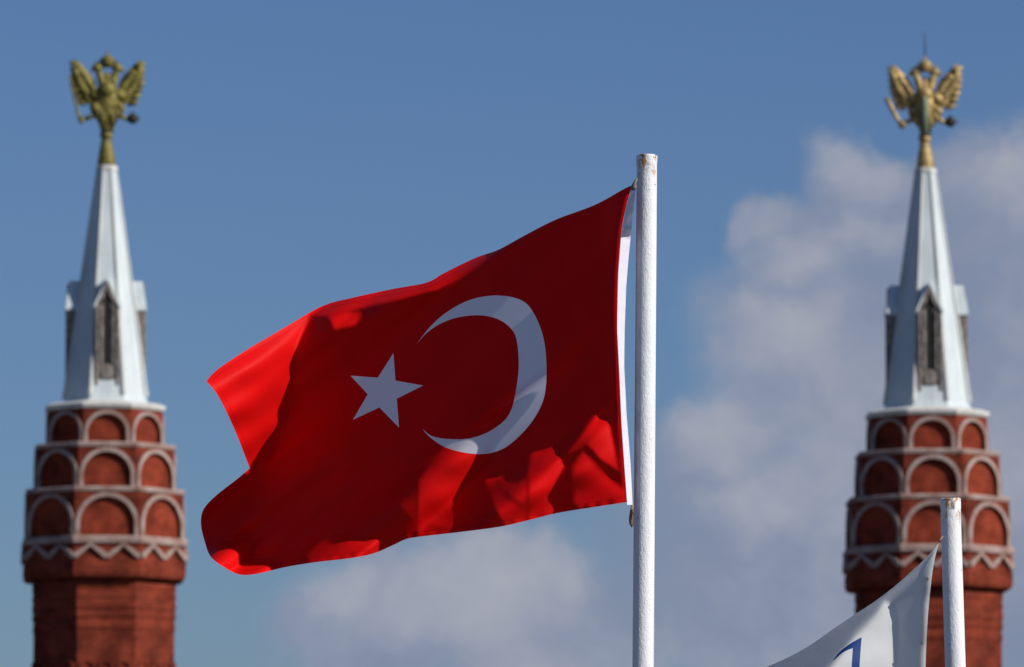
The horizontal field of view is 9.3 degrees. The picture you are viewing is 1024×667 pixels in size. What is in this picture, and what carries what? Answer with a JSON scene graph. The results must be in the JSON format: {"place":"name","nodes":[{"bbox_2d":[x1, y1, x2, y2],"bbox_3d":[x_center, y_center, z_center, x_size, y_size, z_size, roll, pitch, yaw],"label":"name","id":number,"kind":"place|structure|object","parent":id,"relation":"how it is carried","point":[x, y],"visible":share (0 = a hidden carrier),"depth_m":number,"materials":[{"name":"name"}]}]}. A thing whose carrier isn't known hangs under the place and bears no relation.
{"place":"outdoors","nodes":[
{"label":"outdoors","id":0,"kind":"place"},
{"bbox_2d":[21,164,187,666],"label":"brick tower","id":1,"kind":"structure","parent":0,"point":[104,554],"depth_m":193.94,"materials":[{"name":"red brick"}]},
{"bbox_2d":[69,51,145,164],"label":"eagle statue","id":2,"kind":"object","parent":1,"relation":"on","point":[107,100],"visible":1,"depth_m":196.68,"materials":[{"name":"gold metal"}]},
{"bbox_2d":[0,0,1023,666],"label":"sky","id":3,"kind":"structure","parent":0,"point":[283,161],"materials":[{"name":"blue"}]},
{"label":"ground","id":4,"kind":"structure","parent":0,"visible":0},
{"bbox_2d":[632,154,656,666],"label":"flag pole","id":5,"kind":"object","parent":4,"relation":"on","point":[644,452],"visible":1,"depth_m":20.64,"materials":[{"name":"white metal"}]},
{"bbox_2d":[201,178,637,574],"bbox_3d":[-0.375,0.154,20.952,1.701,1.268,0.450,-3,-7,24],"label":"national flag","id":6,"kind":"object","parent":5,"relation":"attached to","point":[485,391],"visible":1,"depth_m":20.95,"materials":[{"name":"red fabric"}]},
{"bbox_2d":[842,167,1014,666],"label":"brick tower","id":7,"kind":"structure","parent":4,"relation":"on","point":[927,439],"depth_m":191.15,"materials":[{"name":"brick"}]},
{"bbox_2d":[884,33,962,167],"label":"eagle statue","id":8,"kind":"object","parent":7,"relation":"on","point":[924,104],"visible":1,"depth_m":193.65,"materials":[{"name":"gold metal"}]},
{"bbox_2d":[940,498,965,666],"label":"flag pole","id":9,"kind":"object","parent":4,"relation":"on","point":[953,597],"visible":1,"depth_m":20.71,"materials":[{"name":"white metal"}]},
{"bbox_2d":[768,536,942,666],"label":"white flag","id":10,"kind":"object","parent":9,"relation":"attached to","point":[888,628],"visible":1,"depth_m":20.71,"materials":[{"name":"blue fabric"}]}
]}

